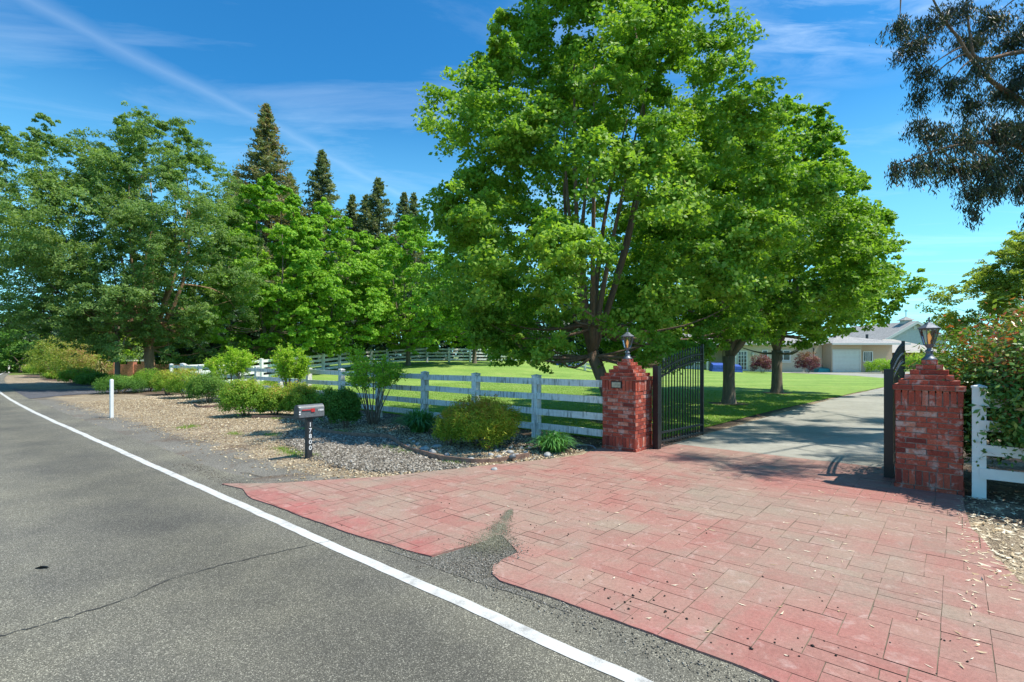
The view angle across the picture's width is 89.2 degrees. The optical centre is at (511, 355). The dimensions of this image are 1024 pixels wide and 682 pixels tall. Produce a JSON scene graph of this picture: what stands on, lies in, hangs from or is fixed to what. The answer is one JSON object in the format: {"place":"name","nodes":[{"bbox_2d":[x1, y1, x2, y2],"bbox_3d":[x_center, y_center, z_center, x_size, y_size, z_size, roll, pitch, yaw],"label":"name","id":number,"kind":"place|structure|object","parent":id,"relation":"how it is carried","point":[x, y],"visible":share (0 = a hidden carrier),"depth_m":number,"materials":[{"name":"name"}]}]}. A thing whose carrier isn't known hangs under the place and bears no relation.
{"place":"outdoors","nodes":[
{"label":"outdoors","id":0,"kind":"place"},
{"bbox_2d":[12,386,167,398],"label":"side driveway","id":1,"kind":"structure","parent":0,"point":[33,393],"depth_m":23.95,"materials":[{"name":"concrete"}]},
{"bbox_2d":[0,371,769,681],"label":"road","id":2,"kind":"structure","parent":0,"point":[315,612],"depth_m":3.51,"materials":[{"name":"grey asphalt"}]},
{"bbox_2d":[0,545,307,635],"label":"road crack","id":3,"kind":"object","parent":2,"relation":"on","point":[141,591],"visible":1,"depth_m":3.62,"materials":[{"name":"black asphalt"}]},
{"bbox_2d":[0,372,652,681],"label":"edge line","id":4,"kind":"object","parent":2,"relation":"on","point":[604,666],"visible":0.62,"depth_m":3.66,"materials":[{"name":"paint"}]},
{"bbox_2d":[174,463,773,681],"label":"seam gravel","id":5,"kind":"structure","parent":2,"relation":"on","point":[473,562],"depth_m":3.93,"materials":[{"name":"grey gravel"}]},
{"bbox_2d":[385,536,575,614],"bbox_3d":[-0.076,1.643,4.174,1.922,0.001,0.881,0,0,38],"label":"gravel patch","id":6,"kind":"object","parent":2,"relation":"on","point":[457,556],"visible":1,"depth_m":4.13,"materials":[{"name":"grey gravel"}]},
{"bbox_2d":[122,360,883,438],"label":"lawn","id":7,"kind":"structure","parent":0,"point":[793,383],"depth_m":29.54,"materials":[{"name":"green plant"}]},
{"bbox_2d":[41,298,178,368],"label":"evergreen tree","id":8,"kind":"object","parent":7,"relation":"on","point":[54,332],"visible":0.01,"depth_m":44.85,"materials":[{"name":"green plant"}]},
{"bbox_2d":[94,289,226,366],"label":"evergreen tree","id":9,"kind":"object","parent":7,"relation":"on","point":[158,302],"visible":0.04,"depth_m":44.72,"materials":[{"name":"green plant"}]},
{"bbox_2d":[127,287,271,370],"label":"evergreen tree","id":10,"kind":"object","parent":7,"relation":"on","point":[213,345],"visible":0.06,"depth_m":43.95,"materials":[{"name":"green plant"}]},
{"bbox_2d":[191,102,310,307],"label":"conifer tree","id":11,"kind":"object","parent":7,"relation":"on","point":[265,161],"visible":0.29,"depth_m":54.30,"materials":[{"name":"green plant"}]},
{"bbox_2d":[175,173,348,374],"bbox_3d":[-15.130,-4.925,33.166,9.578,12.852,9.175,0,0,0],"label":"maple tree","id":12,"kind":"object","parent":7,"relation":"on","point":[264,343],"visible":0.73,"depth_m":31.73,"materials":[{"name":"green plant"}]},
{"bbox_2d":[213,292,320,363],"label":"evergreen tree","id":13,"kind":"object","parent":7,"relation":"on","point":[255,334],"visible":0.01,"depth_m":45.98,"materials":[{"name":"green plant"}]},
{"bbox_2d":[250,292,358,364],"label":"evergreen tree","id":14,"kind":"object","parent":7,"relation":"on","point":[355,320],"visible":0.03,"depth_m":50.70,"materials":[{"name":"green plant"}]},
{"bbox_2d":[252,197,398,369],"bbox_3d":[-13.228,-5.053,37.316,10.209,12.598,10.587,0,0,0],"label":"maple tree","id":15,"kind":"object","parent":7,"relation":"on","point":[338,314],"visible":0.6,"depth_m":35.39,"materials":[{"name":"green plant"}]},
{"bbox_2d":[277,149,377,326],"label":"conifer tree","id":16,"kind":"object","parent":7,"relation":"on","point":[323,164],"visible":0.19,"depth_m":56.40,"materials":[{"name":"green plant"}]},
{"bbox_2d":[338,194,382,325],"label":"conifer tree","id":17,"kind":"object","parent":7,"relation":"on","point":[351,206],"visible":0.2,"depth_m":61.67,"materials":[{"name":"green plant"}]},
{"bbox_2d":[316,283,405,361],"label":"evergreen tree","id":18,"kind":"object","parent":7,"relation":"on","point":[383,347],"visible":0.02,"depth_m":55.72,"materials":[{"name":"green plant"}]},
{"bbox_2d":[357,194,382,263],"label":"conifer tree","id":19,"kind":"object","parent":7,"relation":"on","point":[365,198],"visible":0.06,"depth_m":65.69,"materials":[{"name":"green plant"}]},
{"bbox_2d":[342,177,417,325],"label":"conifer tree","id":20,"kind":"object","parent":7,"relation":"on","point":[379,204],"visible":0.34,"depth_m":61.51,"materials":[{"name":"green plant"}]},
{"bbox_2d":[351,288,454,360],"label":"evergreen tree","id":21,"kind":"object","parent":7,"relation":"on","point":[367,346],"visible":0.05,"depth_m":55.00,"materials":[{"name":"green plant"}]},
{"bbox_2d":[349,215,466,365],"bbox_3d":[-8.199,-5.149,41.141,10.134,12.105,10.277,0,0,0],"label":"maple tree","id":22,"kind":"object","parent":7,"relation":"on","point":[414,333],"visible":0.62,"depth_m":39.22,"materials":[{"name":"green plant"}]},
{"bbox_2d":[390,192,426,337],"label":"conifer tree","id":23,"kind":"object","parent":7,"relation":"on","point":[403,206],"visible":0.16,"depth_m":67.57,"materials":[{"name":"green plant"}]},
{"bbox_2d":[406,192,433,358],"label":"conifer tree","id":24,"kind":"object","parent":7,"relation":"on","point":[413,203],"visible":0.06,"depth_m":69.64,"materials":[{"name":"green plant"}]},
{"bbox_2d":[400,305,484,360],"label":"evergreen tree","id":25,"kind":"object","parent":7,"relation":"on","point":[440,344],"visible":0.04,"depth_m":55.83,"materials":[{"name":"green plant"}]},
{"bbox_2d":[415,237,521,362],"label":"maple tree","id":26,"kind":"object","parent":7,"relation":"on","point":[467,342],"visible":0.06,"depth_m":42.36,"materials":[{"name":"green plant"}]},
{"bbox_2d":[444,303,539,360],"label":"evergreen tree","id":27,"kind":"object","parent":7,"relation":"on","point":[455,342],"visible":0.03,"depth_m":57.77,"materials":[{"name":"green plant"}]},
{"bbox_2d":[513,288,583,352],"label":"evergreen tree","id":28,"kind":"object","parent":7,"relation":"on","point":[570,339],"visible":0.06,"depth_m":58.89,"materials":[{"name":"green plant"}]},
{"bbox_2d":[557,292,625,360],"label":"evergreen tree","id":29,"kind":"object","parent":7,"relation":"on","point":[599,349],"visible":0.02,"depth_m":61.00,"materials":[{"name":"green plant"}]},
{"bbox_2d":[408,0,842,396],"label":"maple tree","id":30,"kind":"object","parent":7,"relation":"on","point":[560,246],"visible":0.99,"depth_m":10.32,"materials":[{"name":"green plant"}]},
{"bbox_2d":[709,363,722,371],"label":"covered patio set","id":31,"kind":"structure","parent":7,"relation":"on","point":[716,367],"depth_m":50.66,"materials":[{"name":"blue fabric"}]},
{"bbox_2d":[590,118,909,403],"bbox_3d":[7.519,-3.253,17.399,9.283,10.107,9.189,0,0,39],"label":"maple tree","id":32,"kind":"object","parent":7,"relation":"on","point":[844,290],"visible":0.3,"depth_m":14.72,"materials":[{"name":"green plant"}]},
{"bbox_2d":[696,93,930,392],"bbox_3d":[11.848,-4.804,22.586,9.046,13.208,8.781,0,0,-29],"label":"maple tree","id":33,"kind":"object","parent":7,"relation":"on","point":[825,135],"visible":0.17,"depth_m":20.43,"materials":[{"name":"green plant"}]},
{"bbox_2d":[0,0,1023,356],"label":"sky","id":34,"kind":"structure","parent":0,"point":[341,78],"materials":[{"name":"blue"}]},
{"bbox_2d":[5,357,1023,584],"bbox_3d":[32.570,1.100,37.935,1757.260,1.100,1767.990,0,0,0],"label":"ground","id":35,"kind":"structure","parent":0,"point":[22,380],"depth_m":9.79,"materials":[{"name":"beige gravel"}]},
{"bbox_2d":[0,314,51,363],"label":"evergreen tree","id":36,"kind":"object","parent":35,"relation":"on","point":[2,325],"depth_m":59.84,"materials":[{"name":"green plant"}]},
{"bbox_2d":[0,329,52,372],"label":"evergreen tree","id":37,"kind":"object","parent":35,"relation":"on","point":[9,353],"visible":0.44,"depth_m":50.63,"materials":[{"name":"green plant"}]},
{"bbox_2d":[21,360,63,373],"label":"rounded shrub","id":38,"kind":"object","parent":35,"relation":"on","point":[31,370],"visible":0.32,"depth_m":46.48,"materials":[{"name":"green plant"}]},
{"bbox_2d":[22,314,63,361],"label":"evergreen tree","id":39,"kind":"object","parent":35,"relation":"on","point":[35,336],"visible":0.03,"depth_m":53.55,"materials":[{"name":"green plant"}]},
{"bbox_2d":[20,334,80,371],"bbox_3d":[-35.189,-0.065,39.875,4.104,3.505,3.555,0,0,0],"label":"tall shrub","id":40,"kind":"object","parent":35,"relation":"on","point":[37,356],"visible":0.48,"depth_m":39.49,"materials":[{"name":"green plant"}]},
{"bbox_2d":[39,368,66,378],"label":"rounded shrub","id":41,"kind":"object","parent":35,"relation":"on","point":[51,374],"visible":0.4,"depth_m":36.87,"materials":[{"name":"green plant"}]},
{"bbox_2d":[43,341,99,372],"bbox_3d":[-32.056,0.228,38.024,3.540,2.918,2.926,0,0,0],"label":"tall shrub","id":42,"kind":"object","parent":35,"relation":"on","point":[60,365],"visible":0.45,"depth_m":37.33,"materials":[{"name":"green plant"}]},
{"bbox_2d":[56,366,97,382],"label":"rounded shrub","id":43,"kind":"object","parent":35,"relation":"on","point":[67,375],"visible":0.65,"depth_m":31.53,"materials":[{"name":"green plant"}]},
{"bbox_2d":[62,345,113,370],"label":"tall shrub","id":44,"kind":"object","parent":35,"relation":"on","point":[84,360],"visible":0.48,"depth_m":35.54,"materials":[{"name":"green plant"}]},
{"bbox_2d":[72,371,112,384],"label":"rounded shrub","id":45,"kind":"object","parent":35,"relation":"on","point":[87,378],"visible":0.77,"depth_m":29.96,"materials":[{"name":"green plant"}]},
{"bbox_2d":[0,112,185,379],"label":"elm tree","id":46,"kind":"object","parent":35,"relation":"on","point":[40,180],"visible":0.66,"depth_m":24.78,"materials":[{"name":"green plant"}]},
{"bbox_2d":[94,361,112,372],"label":"flax clump","id":47,"kind":"object","parent":35,"relation":"on","point":[100,366],"visible":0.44,"depth_m":34.89,"materials":[{"name":"beige plant"}]},
{"bbox_2d":[109,379,113,417],"bbox_3d":[-10.752,1.185,13.933,0.110,1.130,0.070,0,0,41],"label":"marker post","id":48,"kind":"object","parent":35,"relation":"on","point":[111,398],"visible":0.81,"depth_m":13.90,"materials":[{"name":"white plastic"}]},
{"bbox_2d":[91,374,148,393],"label":"rounded shrub","id":49,"kind":"object","parent":35,"relation":"on","point":[121,384],"visible":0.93,"depth_m":22.65,"materials":[{"name":"green plant"}]},
{"bbox_2d":[0,100,269,383],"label":"elm tree","id":50,"kind":"object","parent":35,"relation":"on","point":[200,219],"visible":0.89,"depth_m":26.60,"materials":[{"name":"green plant"}]},
{"bbox_2d":[120,335,160,363],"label":"tall shrub","id":51,"kind":"object","parent":35,"relation":"on","point":[128,353],"visible":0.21,"depth_m":43.00,"materials":[{"name":"green plant"}]},
{"bbox_2d":[108,360,179,375],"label":"brick garden wall","id":52,"kind":"structure","parent":35,"relation":"on","point":[129,368],"depth_m":39.97,"materials":[{"name":"red brick"}]},
{"bbox_2d":[130,367,164,390],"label":"rounded shrub","id":53,"kind":"object","parent":35,"relation":"on","point":[141,374],"visible":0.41,"depth_m":23.91,"materials":[{"name":"green plant"}]},
{"bbox_2d":[150,366,178,394],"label":"rounded shrub","id":54,"kind":"object","parent":35,"relation":"on","point":[158,381],"visible":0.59,"depth_m":21.71,"materials":[{"name":"green plant"}]},
{"bbox_2d":[161,365,200,397],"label":"rounded shrub","id":55,"kind":"object","parent":35,"relation":"on","point":[182,377],"visible":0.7,"depth_m":20.01,"materials":[{"name":"green plant"}]},
{"bbox_2d":[155,352,207,376],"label":"tall shrub","id":56,"kind":"object","parent":35,"relation":"on","point":[164,365],"visible":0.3,"depth_m":29.59,"materials":[{"name":"green plant"}]},
{"bbox_2d":[184,370,229,402],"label":"rounded shrub","id":57,"kind":"object","parent":35,"relation":"on","point":[208,383],"visible":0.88,"depth_m":18.02,"materials":[{"name":"green plant"}]},
{"bbox_2d":[201,346,259,380],"bbox_3d":[-10.459,0.650,19.319,1.992,2.075,1.705,0,0,-38],"label":"crape myrtle","id":58,"kind":"object","parent":35,"relation":"on","point":[240,359],"visible":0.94,"depth_m":19.05,"materials":[{"name":"green plant"}]},
{"bbox_2d":[214,376,268,416],"bbox_3d":[-7.313,1.100,14.233,1.473,1.174,1.350,0,0,0],"label":"rounded shrub","id":59,"kind":"object","parent":35,"relation":"on","point":[238,397],"visible":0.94,"depth_m":13.89,"materials":[{"name":"green plant"}]},
{"bbox_2d":[255,382,289,415],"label":"rounded shrub","id":60,"kind":"object","parent":35,"relation":"on","point":[272,395],"visible":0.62,"depth_m":14.10,"materials":[{"name":"green plant"}]},
{"bbox_2d":[261,374,295,387],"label":"rounded shrub","id":61,"kind":"object","parent":35,"relation":"on","point":[270,383],"visible":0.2,"depth_m":19.10,"materials":[{"name":"green plant"}]},
{"bbox_2d":[269,343,312,410],"bbox_3d":[-6.651,0.648,15.672,1.184,2.075,1.336,0,0,-34],"label":"crape myrtle","id":62,"kind":"object","parent":35,"relation":"on","point":[287,365],"visible":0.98,"depth_m":15.39,"materials":[{"name":"green plant"}]},
{"bbox_2d":[294,403,323,458],"bbox_3d":[-3.266,1.264,8.366,0.171,0.973,0.436,0,0,41],"label":"mailbox","id":63,"kind":"object","parent":35,"relation":"on","point":[308,412],"visible":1,"depth_m":8.32,"materials":[{"name":"grey metal"}]},
{"bbox_2d":[294,405,299,417],"bbox_3d":[-3.407,0.877,8.209,0.161,0.200,0.015,0,0,41],"label":"door","id":64,"kind":"structure","parent":63,"relation":"in","point":[296,408],"depth_m":8.20,"materials":[{"name":"grey metal"}]},
{"bbox_2d":[51,394,600,480],"bbox_3d":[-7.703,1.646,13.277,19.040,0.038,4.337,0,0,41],"label":"wood chips","id":65,"kind":"object","parent":35,"relation":"on","point":[145,408],"visible":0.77,"depth_m":11.76,"materials":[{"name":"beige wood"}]},
{"bbox_2d":[278,380,319,411],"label":"rounded shrub","id":66,"kind":"object","parent":65,"relation":"on","point":[300,394],"visible":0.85,"depth_m":14.01,"materials":[{"name":"green plant"}]},
{"bbox_2d":[171,417,460,463],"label":"shoulder weeds","id":67,"kind":"object","parent":65,"relation":"on","point":[235,433],"visible":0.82,"depth_m":9.29,"materials":[{"name":"green plant"}]},
{"bbox_2d":[314,383,338,422],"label":"rounded shrub","id":68,"kind":"object","parent":35,"relation":"on","point":[322,397],"visible":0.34,"depth_m":12.56,"materials":[{"name":"green plant"}]},
{"bbox_2d":[325,383,363,427],"bbox_3d":[-3.837,1.154,11.960,0.872,1.063,0.785,0,0,0],"label":"rounded shrub","id":69,"kind":"object","parent":35,"relation":"on","point":[345,403],"visible":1,"depth_m":11.76,"materials":[{"name":"green plant"}]},
{"bbox_2d":[340,341,408,424],"bbox_3d":[-3.318,0.661,12.560,1.634,2.050,1.641,0,0,0],"label":"crape myrtle","id":70,"kind":"object","parent":35,"relation":"on","point":[360,377],"visible":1,"depth_m":12.44,"materials":[{"name":"green plant"}]},
{"bbox_2d":[180,347,590,381],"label":"rail fence","id":71,"kind":"object","parent":35,"relation":"on","point":[322,360],"visible":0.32,"depth_m":42.31,"materials":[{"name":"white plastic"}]},
{"bbox_2d":[169,364,602,437],"bbox_3d":[-7.349,1.058,17.218,24.096,1.387,0.164,0,0,41],"label":"rail fence","id":72,"kind":"object","parent":35,"relation":"on","point":[536,426],"visible":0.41,"depth_m":11.33,"materials":[{"name":"white wood"}]},
{"bbox_2d":[252,415,529,462],"bbox_3d":[-3.472,1.616,10.913,8.966,0.108,1.085,0,0,41],"label":"garden edging","id":73,"kind":"object","parent":35,"relation":"on","point":[455,459],"visible":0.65,"depth_m":8.83,"materials":[{"name":"brown wood"}]},
{"bbox_2d":[387,408,441,432],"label":"strap leaf clump","id":74,"kind":"object","parent":35,"relation":"on","point":[416,421],"visible":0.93,"depth_m":11.06,"materials":[{"name":"green plant"}]},
{"bbox_2d":[276,428,586,474],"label":"bed gravel","id":75,"kind":"structure","parent":35,"relation":"on","point":[361,453],"depth_m":8.69,"materials":[{"name":"grey gravel"}]},
{"bbox_2d":[431,409,456,444],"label":"nandina bush","id":76,"kind":"object","parent":35,"relation":"on","point":[437,427],"visible":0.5,"depth_m":9.48,"materials":[{"name":"green plant"}]},
{"bbox_2d":[437,392,530,449],"bbox_3d":[-0.568,1.147,9.479,1.614,1.082,1.569,0,0,19],"label":"nandina bush","id":77,"kind":"object","parent":35,"relation":"on","point":[489,420],"visible":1,"depth_m":9.11,"materials":[{"name":"green plant"}]},
{"bbox_2d":[524,429,577,452],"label":"strap leaf clump","id":78,"kind":"object","parent":35,"relation":"on","point":[554,441],"visible":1,"depth_m":8.82,"materials":[{"name":"green plant"}]},
{"bbox_2d":[222,441,1023,681],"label":"driveway apron","id":79,"kind":"object","parent":35,"relation":"on","point":[860,631],"visible":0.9,"depth_m":4.41,"materials":[{"name":"red brick"}]},
{"bbox_2d":[444,509,534,558],"bbox_3d":[-0.023,1.632,4.761,0.773,0.009,1.453,0,0,26],"label":"sand drift","id":80,"kind":"object","parent":79,"relation":"on","point":[494,534],"visible":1,"depth_m":4.64,"materials":[{"name":"grey sand"}]},
{"bbox_2d":[600,359,652,451],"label":"brick pillar","id":81,"kind":"structure","parent":79,"relation":"on","point":[627,386],"depth_m":9.03,"materials":[{"name":"red brick"}]},
{"bbox_2d":[621,328,633,358],"bbox_3d":[2.061,-0.225,9.262,0.244,0.555,0.211,0,0,23],"label":"gate lantern","id":82,"kind":"object","parent":81,"relation":"on","point":[627,347],"visible":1,"depth_m":9.23,"materials":[{"name":"grey metal"}]},
{"bbox_2d":[341,482,969,681],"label":"dark seed litter","id":83,"kind":"object","parent":79,"relation":"on","point":[751,648],"visible":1,"depth_m":3.31,"materials":[{"name":"black plant"}]},
{"bbox_2d":[652,344,703,449],"bbox_3d":[3.163,0.705,9.736,1.817,1.890,0.116,0,0,-44],"label":"iron gate leaf","id":84,"kind":"object","parent":79,"relation":"on","point":[659,374],"visible":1,"depth_m":9.64,"materials":[{"name":"black metal"}]},
{"bbox_2d":[486,457,1023,667],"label":"leaf litter","id":85,"kind":"object","parent":79,"relation":"on","point":[928,533],"visible":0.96,"depth_m":4.28,"materials":[{"name":"beige plant"}]},
{"bbox_2d":[883,341,904,477],"bbox_3d":[5.646,0.705,7.617,0.116,1.890,1.790,0,0,42],"label":"iron gate leaf","id":86,"kind":"object","parent":79,"relation":"on","point":[897,361],"visible":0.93,"depth_m":6.97,"materials":[{"name":"black metal"}]},
{"bbox_2d":[892,360,965,496],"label":"brick pillar","id":87,"kind":"structure","parent":79,"relation":"on","point":[929,430],"depth_m":6.30,"materials":[{"name":"red brick"}]},
{"bbox_2d":[917,316,940,359],"bbox_3d":[5.254,-0.225,6.534,0.244,0.555,0.211,0,0,23],"label":"gate lantern","id":88,"kind":"object","parent":87,"relation":"on","point":[931,337],"visible":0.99,"depth_m":6.51,"materials":[{"name":"grey metal"}]},
{"bbox_2d":[749,354,771,372],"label":"plum shrub","id":89,"kind":"object","parent":35,"relation":"on","point":[764,362],"visible":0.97,"depth_m":49.73,"materials":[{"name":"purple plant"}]},
{"bbox_2d":[647,333,910,371],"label":"ranch house","id":90,"kind":"structure","parent":35,"relation":"on","point":[844,354],"depth_m":53.00,"materials":[{"name":"beige paint"}]},
{"bbox_2d":[737,351,746,369],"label":"french door","id":91,"kind":"structure","parent":90,"relation":"in","point":[741,355],"depth_m":53.47,"materials":[{"name":"white glass"}]},
{"bbox_2d":[782,350,790,360],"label":"window","id":92,"kind":"structure","parent":90,"relation":"in","point":[784,357],"depth_m":53.47,"materials":[{"name":"white glass"}]},
{"bbox_2d":[832,350,860,371],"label":"garage door","id":93,"kind":"structure","parent":90,"relation":"in","point":[839,357],"depth_m":51.97,"materials":[{"name":"white metal"}]},
{"bbox_2d":[863,351,872,361],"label":"window","id":94,"kind":"structure","parent":90,"relation":"in","point":[867,355],"depth_m":52.97,"materials":[{"name":"white glass"}]},
{"bbox_2d":[793,350,822,371],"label":"plum shrub","id":95,"kind":"object","parent":35,"relation":"on","point":[806,360],"visible":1,"depth_m":49.62,"materials":[{"name":"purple plant"}]},
{"bbox_2d":[863,358,890,372],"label":"clipped shrub","id":96,"kind":"object","parent":35,"relation":"on","point":[869,366],"visible":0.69,"depth_m":48.72,"materials":[{"name":"green plant"}]},
{"bbox_2d":[905,351,924,367],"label":"tall shrub","id":97,"kind":"object","parent":35,"relation":"on","point":[916,357],"visible":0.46,"depth_m":59.80,"materials":[{"name":"green plant"}]},
{"bbox_2d":[882,339,949,368],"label":"outbuilding","id":98,"kind":"structure","parent":35,"relation":"on","point":[908,347],"depth_m":66.89,"materials":[{"name":"white"}]},
{"bbox_2d":[869,0,1023,231],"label":"eucalyptus tree","id":99,"kind":"object","parent":35,"relation":"on","point":[1004,135],"visible":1,"depth_m":10.07,"materials":[{"name":"green plant"}]},
{"bbox_2d":[894,287,1023,471],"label":"photinia shrub","id":100,"kind":"object","parent":35,"relation":"on","point":[997,370],"visible":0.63,"depth_m":6.08,"materials":[{"name":"green plant"}]},
{"bbox_2d":[914,229,1023,358],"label":"oak tree","id":101,"kind":"object","parent":35,"relation":"on","point":[991,278],"visible":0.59,"depth_m":20.02,"materials":[{"name":"green plant"}]},
{"bbox_2d":[968,491,1023,590],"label":"bark litter","id":102,"kind":"object","parent":35,"relation":"on","point":[1000,529],"visible":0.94,"depth_m":4.87,"materials":[{"name":"beige plant"}]},
{"bbox_2d":[971,384,1023,499],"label":"rail fence","id":103,"kind":"object","parent":35,"relation":"on","point":[981,473],"visible":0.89,"depth_m":5.96,"materials":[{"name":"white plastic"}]},
{"bbox_2d":[673,372,909,468],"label":"driveway","id":104,"kind":"structure","parent":0,"point":[800,440],"depth_m":10.96,"materials":[{"name":"concrete"}]},
{"bbox_2d":[814,367,829,371],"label":"teal hose box","id":105,"kind":"object","parent":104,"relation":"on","point":[822,369],"visible":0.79,"depth_m":52.27,"materials":[{"name":"plastic"}]},
{"bbox_2d":[836,317,949,349],"bbox_3d":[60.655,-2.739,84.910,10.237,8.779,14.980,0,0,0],"label":"roof","id":106,"kind":"structure","parent":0,"point":[905,329],"depth_m":78.24,"materials":[{"name":"grey"}]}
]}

